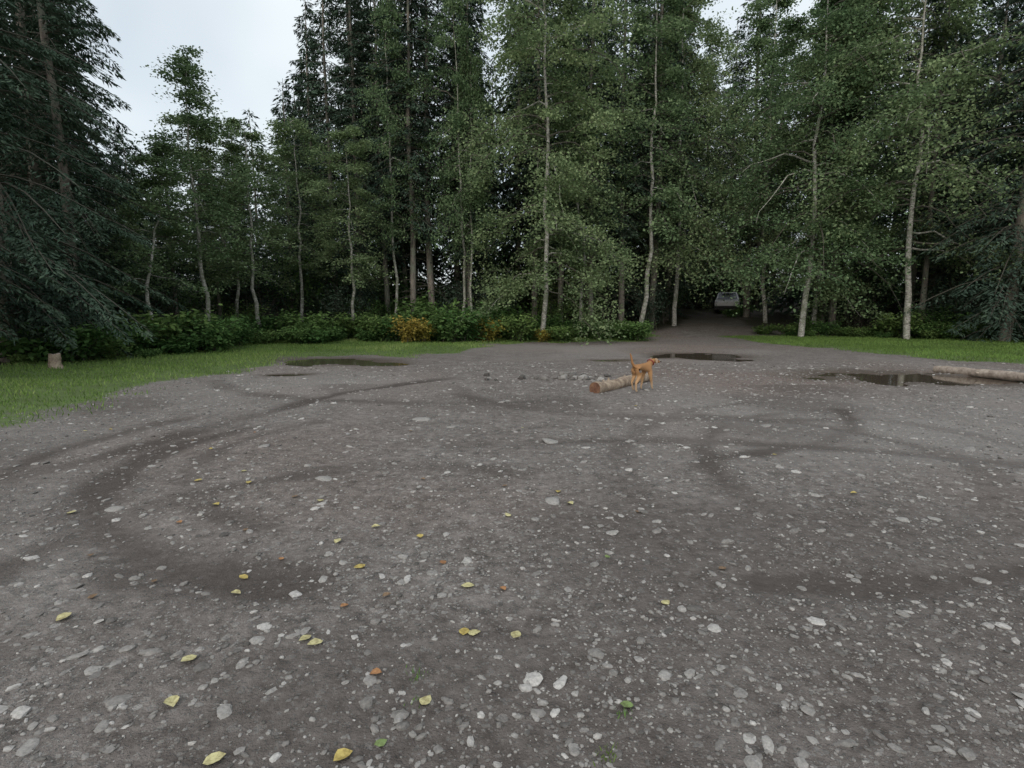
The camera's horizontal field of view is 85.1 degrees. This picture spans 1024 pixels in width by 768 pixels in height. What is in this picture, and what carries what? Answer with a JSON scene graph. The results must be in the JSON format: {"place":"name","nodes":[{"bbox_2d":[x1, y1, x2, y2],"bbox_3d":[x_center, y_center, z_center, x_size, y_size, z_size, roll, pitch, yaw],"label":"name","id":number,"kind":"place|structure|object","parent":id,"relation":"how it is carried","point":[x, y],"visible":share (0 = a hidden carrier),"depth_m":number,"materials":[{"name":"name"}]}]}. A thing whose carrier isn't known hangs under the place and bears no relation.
{"place":"outdoors","nodes":[
{"label":"outdoors","id":0,"kind":"place"},
{"bbox_2d":[0,286,1023,767],"bbox_3d":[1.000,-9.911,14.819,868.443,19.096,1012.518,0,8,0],"label":"ground","id":1,"kind":"structure","parent":0,"point":[702,330],"depth_m":3.72,"materials":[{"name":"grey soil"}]},
{"bbox_2d":[0,131,27,212],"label":"conifer tree","id":2,"kind":"object","parent":1,"relation":"on","point":[10,163],"visible":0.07,"depth_m":22.41,"materials":[{"name":"green plant"}]},
{"bbox_2d":[0,111,42,330],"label":"conifer tree","id":3,"kind":"object","parent":1,"relation":"on","point":[18,186],"visible":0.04,"depth_m":18.35,"materials":[{"name":"green plant"}]},
{"bbox_2d":[0,133,69,344],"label":"conifer tree","id":4,"kind":"object","parent":1,"relation":"on","point":[25,279],"visible":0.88,"depth_m":14.68,"materials":[{"name":"green plant"}]},
{"bbox_2d":[47,353,63,368],"bbox_3d":[-12.114,-0.594,14.759,0.449,0.450,0.414,5,9,32],"label":"tree stump","id":5,"kind":"object","parent":1,"relation":"on","point":[54,360],"visible":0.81,"depth_m":14.64,"materials":[{"name":"brown wood"}]},
{"bbox_2d":[0,0,156,329],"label":"conifer tree","id":6,"kind":"object","parent":1,"relation":"on","point":[21,61],"visible":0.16,"depth_m":21.32,"materials":[{"name":"green plant"}]},
{"bbox_2d":[0,0,169,361],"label":"conifer tree","id":7,"kind":"object","parent":1,"relation":"on","point":[38,253],"visible":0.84,"depth_m":16.04,"materials":[{"name":"green plant"}]},
{"bbox_2d":[0,0,189,334],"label":"conifer tree","id":8,"kind":"object","parent":1,"relation":"on","point":[44,33],"visible":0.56,"depth_m":19.24,"materials":[{"name":"green plant"}]},
{"bbox_2d":[73,149,141,276],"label":"conifer tree","id":9,"kind":"object","parent":1,"relation":"on","point":[103,212],"visible":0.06,"depth_m":26.27,"materials":[{"name":"green plant"}]},
{"bbox_2d":[76,152,144,309],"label":"conifer tree","id":10,"kind":"object","parent":1,"relation":"on","point":[114,240],"visible":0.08,"depth_m":23.93,"materials":[{"name":"green plant"}]},
{"bbox_2d":[102,173,205,311],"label":"alder tree","id":11,"kind":"object","parent":1,"relation":"on","point":[135,226],"visible":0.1,"depth_m":28.88,"materials":[{"name":"green plant"}]},
{"bbox_2d":[86,141,231,320],"bbox_3d":[-13.296,-5.181,21.196,4.668,8.243,5.538,-3,8,-24],"label":"alder tree","id":12,"kind":"object","parent":1,"relation":"on","point":[149,205],"visible":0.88,"depth_m":21.13,"materials":[{"name":"green plant"}]},
{"bbox_2d":[140,157,213,318],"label":"conifer tree","id":13,"kind":"object","parent":1,"relation":"on","point":[173,273],"visible":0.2,"depth_m":27.95,"materials":[{"name":"green plant"}]},
{"bbox_2d":[130,45,270,320],"bbox_3d":[-12.707,-7.443,22.994,4.898,12.308,5.779,-3,8,-24],"label":"alder tree","id":14,"kind":"object","parent":1,"relation":"on","point":[187,71],"visible":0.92,"depth_m":22.53,"materials":[{"name":"green plant"}]},
{"bbox_2d":[185,159,247,320],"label":"tree","id":15,"kind":"object","parent":1,"relation":"on","point":[218,301],"visible":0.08,"depth_m":31.29,"materials":[{"name":"green plant"}]},
{"bbox_2d":[140,112,313,316],"bbox_3d":[-14.828,-7.592,28.390,6.041,11.301,7.167,7,10,40],"label":"alder tree","id":16,"kind":"object","parent":1,"relation":"on","point":[201,149],"visible":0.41,"depth_m":27.25,"materials":[{"name":"green plant"}]},
{"bbox_2d":[178,117,312,330],"bbox_3d":[-12.607,-7.248,26.917,6.182,10.798,6.716,-4,8,-26],"label":"alder tree","id":17,"kind":"object","parent":1,"relation":"on","point":[232,147],"visible":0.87,"depth_m":26.67,"materials":[{"name":"green plant"}]},
{"bbox_2d":[219,132,272,315],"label":"conifer tree","id":18,"kind":"object","parent":1,"relation":"on","point":[240,206],"visible":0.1,"depth_m":33.88,"materials":[{"name":"green plant"}]},
{"bbox_2d":[267,374,308,375],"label":"puddle","id":19,"kind":"object","parent":1,"relation":"on","point":[288,375],"visible":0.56,"depth_m":13.95,"materials":[{"name":"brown liquid"}]},
{"bbox_2d":[256,78,321,324],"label":"conifer tree","id":20,"kind":"object","parent":1,"relation":"on","point":[285,99],"visible":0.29,"depth_m":33.99,"materials":[{"name":"green plant"}]},
{"bbox_2d":[244,116,347,318],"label":"alder tree","id":21,"kind":"object","parent":1,"relation":"on","point":[301,179],"visible":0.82,"depth_m":29.88,"materials":[{"name":"green plant"}]},
{"bbox_2d":[278,0,340,313],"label":"conifer tree","id":22,"kind":"object","parent":1,"relation":"on","point":[298,87],"visible":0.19,"depth_m":35.86,"materials":[{"name":"green plant"}]},
{"bbox_2d":[288,0,378,319],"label":"conifer tree","id":23,"kind":"object","parent":1,"relation":"on","point":[316,90],"visible":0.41,"depth_m":32.14,"materials":[{"name":"green plant"}]},
{"bbox_2d":[286,125,406,334],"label":"alder tree","id":24,"kind":"object","parent":1,"relation":"on","point":[356,167],"visible":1,"depth_m":27.73,"materials":[{"name":"green plant"}]},
{"bbox_2d":[284,359,408,365],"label":"puddle","id":25,"kind":"object","parent":1,"relation":"on","point":[308,362],"visible":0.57,"depth_m":17.38,"materials":[{"name":"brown liquid"}]},
{"bbox_2d":[305,0,400,281],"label":"conifer tree","id":26,"kind":"object","parent":1,"relation":"on","point":[341,62],"visible":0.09,"depth_m":34.90,"materials":[{"name":"green plant"}]},
{"bbox_2d":[312,0,402,316],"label":"conifer tree","id":27,"kind":"object","parent":1,"relation":"on","point":[344,52],"visible":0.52,"depth_m":31.40,"materials":[{"name":"green plant"}]},
{"bbox_2d":[335,0,425,314],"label":"conifer tree","id":28,"kind":"object","parent":1,"relation":"on","point":[364,27],"visible":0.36,"depth_m":31.33,"materials":[{"name":"green plant"}]},
{"bbox_2d":[350,0,438,314],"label":"tree","id":29,"kind":"object","parent":1,"relation":"on","point":[398,73],"visible":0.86,"depth_m":29.17,"materials":[{"name":"green plant"}]},
{"bbox_2d":[373,312,420,341],"bbox_3d":[-5.589,-2.739,27.339,2.760,1.569,2.109,0,8,-4],"label":"broadleaf shrub","id":30,"kind":"object","parent":1,"relation":"on","point":[390,328],"visible":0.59,"depth_m":26.92,"materials":[{"name":"green plant"}]},
{"bbox_2d":[365,1,439,304],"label":"conifer tree","id":31,"kind":"object","parent":1,"relation":"on","point":[405,262],"visible":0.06,"depth_m":35.05,"materials":[{"name":"green plant"}]},
{"bbox_2d":[388,315,427,342],"bbox_3d":[-4.917,-2.585,26.500,2.107,1.562,2.311,-1,8,-7],"label":"autumn shrub","id":32,"kind":"object","parent":1,"relation":"on","point":[411,330],"visible":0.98,"depth_m":26.13,"materials":[{"name":"yellow plant"}]},
{"bbox_2d":[361,0,463,314],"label":"conifer tree","id":33,"kind":"object","parent":1,"relation":"on","point":[426,225],"visible":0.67,"depth_m":29.84,"materials":[{"name":"green plant"}]},
{"bbox_2d":[404,665,427,682],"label":"weed tuft","id":34,"kind":"object","parent":1,"relation":"on","point":[417,677],"visible":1,"depth_m":2.47,"materials":[{"name":"green plant"}]},
{"bbox_2d":[406,320,437,342],"bbox_3d":[-4.427,-2.501,26.821,1.891,1.278,1.724,6,10,39],"label":"autumn shrub","id":35,"kind":"object","parent":1,"relation":"on","point":[423,336],"visible":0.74,"depth_m":26.62,"materials":[{"name":"yellow plant"}]},
{"bbox_2d":[370,0,477,309],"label":"conifer tree","id":36,"kind":"object","parent":1,"relation":"on","point":[429,266],"visible":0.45,"depth_m":30.68,"materials":[{"name":"green plant"}]},
{"bbox_2d":[426,308,477,342],"bbox_3d":[-2.945,-2.799,26.643,2.577,1.917,3.374,-2,8,-12],"label":"broadleaf shrub","id":37,"kind":"object","parent":1,"relation":"on","point":[449,334],"visible":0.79,"depth_m":26.16,"materials":[{"name":"green plant"}]},
{"bbox_2d":[401,0,503,313],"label":"tree","id":38,"kind":"object","parent":1,"relation":"on","point":[460,38],"visible":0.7,"depth_m":28.55,"materials":[{"name":"green plant"}]},
{"bbox_2d":[56,405,856,764],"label":"fallen leaves","id":39,"kind":"object","parent":1,"relation":"on","point":[218,755],"visible":1,"depth_m":2.70,"materials":[{"name":"yellow plant"}]},
{"bbox_2d":[418,0,504,311],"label":"conifer tree","id":40,"kind":"object","parent":1,"relation":"on","point":[456,267],"visible":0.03,"depth_m":36.94,"materials":[{"name":"green plant"}]},
{"bbox_2d":[429,302,500,342],"bbox_3d":[-2.202,-2.893,26.799,3.680,2.091,2.812,2,8,14],"label":"broadleaf shrub","id":41,"kind":"object","parent":1,"relation":"on","point":[468,333],"visible":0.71,"depth_m":26.43,"materials":[{"name":"green plant"}]},
{"bbox_2d":[434,42,502,309],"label":"alder tree","id":42,"kind":"object","parent":1,"relation":"on","point":[476,70],"visible":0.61,"depth_m":29.01,"materials":[{"name":"green plant"}]},
{"bbox_2d":[425,0,513,309],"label":"conifer tree","id":43,"kind":"object","parent":1,"relation":"on","point":[468,13],"visible":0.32,"depth_m":30.62,"materials":[{"name":"green plant"}]},
{"bbox_2d":[429,0,510,311],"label":"conifer tree","id":44,"kind":"object","parent":1,"relation":"on","point":[488,95],"visible":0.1,"depth_m":33.05,"materials":[{"name":"green plant"}]},
{"bbox_2d":[471,322,487,339],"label":"autumn shrub","id":45,"kind":"object","parent":1,"relation":"on","point":[479,332],"visible":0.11,"depth_m":27.58,"materials":[{"name":"green plant"}]},
{"bbox_2d":[473,317,508,341],"bbox_3d":[-1.221,-2.621,27.283,1.916,1.420,2.101,-1,8,-9],"label":"autumn shrub","id":46,"kind":"object","parent":1,"relation":"on","point":[490,335],"visible":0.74,"depth_m":26.93,"materials":[{"name":"green plant"}]},
{"bbox_2d":[0,197,1023,363],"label":"undergrowth","id":47,"kind":"object","parent":1,"relation":"on","point":[184,331],"visible":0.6,"depth_m":28.98,"materials":[{"name":"green plant"}]},
{"bbox_2d":[0,0,1023,321],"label":"distant forest","id":48,"kind":"object","parent":1,"relation":"on","point":[512,248],"visible":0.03,"depth_m":41.66,"materials":[{"name":"green plant"}]},
{"bbox_2d":[0,333,1023,427],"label":"grass","id":49,"kind":"structure","parent":1,"relation":"on","point":[981,352],"depth_m":19.32,"materials":[{"name":"green plant"}]},
{"bbox_2d":[494,309,541,340],"bbox_3d":[0.243,-2.884,27.874,2.343,1.743,3.067,0,8,-2],"label":"broadleaf shrub","id":50,"kind":"object","parent":1,"relation":"on","point":[512,324],"visible":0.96,"depth_m":27.39,"materials":[{"name":"green plant"}]},
{"bbox_2d":[492,0,586,320],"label":"conifer tree","id":51,"kind":"object","parent":1,"relation":"on","point":[512,183],"visible":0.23,"depth_m":35.98,"materials":[{"name":"green plant"}]},
{"bbox_2d":[534,328,551,341],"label":"autumn shrub","id":52,"kind":"object","parent":1,"relation":"on","point":[542,338],"visible":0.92,"depth_m":27.65,"materials":[{"name":"yellow plant"}]},
{"bbox_2d":[473,371,627,382],"bbox_3d":[1.037,-0.184,13.072,3.683,0.194,1.882,1,8,9],"label":"rock pile","id":53,"kind":"object","parent":1,"relation":"on","point":[572,375],"visible":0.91,"depth_m":12.74,"materials":[{"name":"stone"}]},
{"bbox_2d":[434,0,671,345],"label":"alder tree","id":54,"kind":"object","parent":1,"relation":"on","point":[525,39],"visible":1,"depth_m":26.67,"materials":[{"name":"green plant"}]},
{"bbox_2d":[518,1,608,325],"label":"conifer tree","id":55,"kind":"object","parent":1,"relation":"on","point":[560,287],"visible":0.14,"depth_m":33.88,"materials":[{"name":"green plant"}]},
{"bbox_2d":[511,15,645,336],"bbox_3d":[3.394,-10.769,30.265,6.515,17.284,5.492,-2,8,-16],"label":"alder tree","id":56,"kind":"object","parent":1,"relation":"on","point":[551,71],"visible":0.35,"depth_m":29.17,"materials":[{"name":"green plant"}]},
{"bbox_2d":[550,0,636,312],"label":"conifer tree","id":57,"kind":"object","parent":1,"relation":"on","point":[602,4],"visible":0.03,"depth_m":37.23,"materials":[{"name":"green plant"}]},
{"bbox_2d":[551,0,640,314],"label":"conifer tree","id":58,"kind":"object","parent":1,"relation":"on","point":[610,99],"visible":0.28,"depth_m":30.95,"materials":[{"name":"green plant"}]},
{"bbox_2d":[591,360,617,361],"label":"puddle","id":59,"kind":"object","parent":1,"relation":"on","point":[604,360],"visible":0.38,"depth_m":18.06,"materials":[{"name":"grey liquid"}]},
{"bbox_2d":[592,742,617,765],"bbox_3d":[0.345,1.343,2.033,0.143,0.041,0.076,-4,8,-26],"label":"weed tuft","id":60,"kind":"object","parent":1,"relation":"on","point":[607,752],"visible":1,"depth_m":2.02,"materials":[{"name":"green plant"}]},
{"bbox_2d":[589,373,649,392],"bbox_3d":[2.344,-0.048,11.611,0.260,0.301,2.490,6,10,38],"label":"fallen log","id":61,"kind":"object","parent":1,"relation":"on","point":[608,384],"visible":0.7,"depth_m":11.05,"materials":[{"name":"brown wood"}]},
{"bbox_2d":[616,708,632,718],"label":"weed tuft","id":62,"kind":"object","parent":1,"relation":"on","point":[624,713],"visible":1,"depth_m":2.23,"materials":[{"name":"green plant"}]},
{"bbox_2d":[581,0,673,321],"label":"conifer tree","id":63,"kind":"object","parent":1,"relation":"on","point":[633,214],"visible":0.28,"depth_m":31.91,"materials":[{"name":"green plant"}]},
{"bbox_2d":[630,353,661,391],"bbox_3d":[2.608,-0.256,10.938,0.268,0.742,0.989,7,11,44],"label":"dog","id":64,"kind":"object","parent":1,"relation":"on","point":[643,367],"visible":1,"depth_m":10.83},
{"bbox_2d":[593,1,699,320],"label":"conifer tree","id":65,"kind":"object","parent":1,"relation":"on","point":[638,270],"visible":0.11,"depth_m":39.12,"materials":[{"name":"green plant"}]},
{"bbox_2d":[577,0,741,321],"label":"alder tree","id":66,"kind":"object","parent":1,"relation":"on","point":[676,32],"visible":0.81,"depth_m":29.36,"materials":[{"name":"green plant"}]},
{"bbox_2d":[610,0,708,327],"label":"conifer tree","id":67,"kind":"object","parent":1,"relation":"on","point":[658,204],"visible":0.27,"depth_m":33.50,"materials":[{"name":"green plant"}]},
{"bbox_2d":[631,1,718,319],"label":"conifer tree","id":68,"kind":"object","parent":1,"relation":"on","point":[699,204],"visible":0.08,"depth_m":37.77,"materials":[{"name":"green plant"}]},
{"bbox_2d":[603,7,756,315],"bbox_3d":[11.899,-15.760,40.915,13.108,22.182,14.408,7,10,40],"label":"alder tree","id":69,"kind":"object","parent":1,"relation":"on","point":[699,149],"visible":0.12,"depth_m":39.13,"materials":[{"name":"green plant"}]},
{"bbox_2d":[579,0,788,325],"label":"alder tree","id":70,"kind":"object","parent":1,"relation":"on","point":[714,39],"visible":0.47,"depth_m":33.49,"materials":[{"name":"green plant"}]},
{"bbox_2d":[666,37,731,308],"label":"conifer tree","id":71,"kind":"object","parent":1,"relation":"on","point":[700,303],"visible":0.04,"depth_m":49.62,"materials":[{"name":"green plant"}]},
{"bbox_2d":[650,353,750,360],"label":"puddle","id":72,"kind":"object","parent":1,"relation":"on","point":[715,357],"visible":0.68,"depth_m":19.60,"materials":[{"name":"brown liquid"}]},
{"bbox_2d":[683,43,736,306],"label":"conifer tree","id":73,"kind":"object","parent":1,"relation":"on","point":[715,184],"visible":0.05,"depth_m":50.41,"materials":[{"name":"green plant"}]},
{"bbox_2d":[687,48,735,303],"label":"conifer tree","id":74,"kind":"object","parent":1,"relation":"on","point":[716,128],"visible":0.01,"depth_m":53.54,"materials":[{"name":"green plant"}]},
{"bbox_2d":[714,292,739,311],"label":"parked car","id":75,"kind":"object","parent":1,"relation":"on","point":[721,303],"visible":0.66,"depth_m":44.57,"materials":[{"name":"white paint"}]},
{"bbox_2d":[720,308,739,317],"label":"roadside bush","id":76,"kind":"object","parent":1,"relation":"on","point":[730,312],"visible":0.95,"depth_m":41.53,"materials":[{"name":"green plant"}]},
{"bbox_2d":[711,62,752,262],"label":"conifer tree","id":77,"kind":"object","parent":1,"relation":"on","point":[736,137],"depth_m":54.59,"materials":[{"name":"green plant"}]},
{"bbox_2d":[700,25,771,305],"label":"conifer tree","id":78,"kind":"object","parent":1,"relation":"on","point":[727,81],"visible":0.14,"depth_m":50.69,"materials":[{"name":"green plant"}]},
{"bbox_2d":[731,302,758,316],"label":"roadside bush","id":79,"kind":"object","parent":1,"relation":"on","point":[741,311],"visible":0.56,"depth_m":42.17,"materials":[{"name":"green plant"}]},
{"bbox_2d":[696,0,800,316],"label":"conifer tree","id":80,"kind":"object","parent":1,"relation":"on","point":[746,312],"visible":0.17,"depth_m":40.15,"materials":[{"name":"green plant"}]},
{"bbox_2d":[720,50,800,306],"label":"conifer tree","id":81,"kind":"object","parent":1,"relation":"on","point":[755,302],"visible":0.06,"depth_m":51.44,"materials":[{"name":"green plant"}]},
{"bbox_2d":[700,0,821,322],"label":"alder tree","id":82,"kind":"object","parent":1,"relation":"on","point":[762,25],"visible":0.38,"depth_m":36.51,"materials":[{"name":"green plant"}]},
{"bbox_2d":[736,35,803,305],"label":"conifer tree","id":83,"kind":"object","parent":1,"relation":"on","point":[797,302],"visible":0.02,"depth_m":53.20,"materials":[{"name":"green plant"}]},
{"bbox_2d":[682,0,965,336],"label":"alder tree","id":84,"kind":"object","parent":1,"relation":"on","point":[834,13],"visible":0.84,"depth_m":28.20,"materials":[{"name":"green plant"}]},
{"bbox_2d":[715,0,945,329],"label":"alder tree","id":85,"kind":"object","parent":1,"relation":"on","point":[830,291],"visible":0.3,"depth_m":31.40,"materials":[{"name":"green plant"}]},
{"bbox_2d":[777,2,884,321],"bbox_3d":[20.824,-16.825,35.946,6.945,26.303,6.667,2,8,13],"label":"conifer tree","id":86,"kind":"object","parent":1,"relation":"on","point":[821,319],"visible":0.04,"depth_m":36.76,"materials":[{"name":"green plant"}]},
{"bbox_2d":[774,4,907,325],"bbox_3d":[19.392,-16.406,32.367,6.042,27.303,6.383,-5,9,-33],"label":"conifer tree","id":87,"kind":"object","parent":1,"relation":"on","point":[832,316],"visible":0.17,"depth_m":32.42,"materials":[{"name":"green plant"}]},
{"bbox_2d":[772,0,1023,338],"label":"alder tree","id":88,"kind":"object","parent":1,"relation":"on","point":[938,65],"visible":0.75,"depth_m":26.80,"materials":[{"name":"green plant"}]},
{"bbox_2d":[793,372,1023,385],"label":"puddle","id":89,"kind":"object","parent":1,"relation":"on","point":[890,379],"visible":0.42,"depth_m":13.15,"materials":[{"name":"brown liquid"}]},
{"bbox_2d":[877,0,984,311],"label":"conifer tree","id":90,"kind":"object","parent":1,"relation":"on","point":[913,274],"visible":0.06,"depth_m":33.05,"materials":[{"name":"green plant"}]},
{"bbox_2d":[881,0,998,325],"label":"conifer tree","id":91,"kind":"object","parent":1,"relation":"on","point":[925,275],"visible":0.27,"depth_m":29.18,"materials":[{"name":"green plant"}]},
{"bbox_2d":[902,0,1023,342],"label":"conifer tree","id":92,"kind":"object","parent":1,"relation":"on","point":[1009,304],"visible":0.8,"depth_m":26.17,"materials":[{"name":"green plant"}]},
{"bbox_2d":[903,0,1023,316],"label":"conifer tree","id":93,"kind":"object","parent":1,"relation":"on","point":[1001,28],"visible":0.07,"depth_m":32.34,"materials":[{"name":"green plant"}]},
{"bbox_2d":[918,0,1023,321],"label":"conifer tree","id":94,"kind":"object","parent":1,"relation":"on","point":[1005,22],"visible":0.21,"depth_m":29.82,"materials":[{"name":"green plant"}]},
{"bbox_2d":[933,366,1023,381],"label":"fallen log","id":95,"kind":"object","parent":1,"relation":"on","point":[1000,375],"visible":0.88,"depth_m":13.41,"materials":[{"name":"brown wood"}]},
{"bbox_2d":[971,123,1023,290],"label":"conifer tree","id":96,"kind":"object","parent":1,"relation":"on","point":[1010,202],"visible":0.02,"depth_m":30.76,"materials":[{"name":"green plant"}]},
{"bbox_2d":[0,0,1023,284],"label":"sky","id":97,"kind":"structure","parent":0,"point":[249,46],"materials":[{"name":"white"}]}
]}

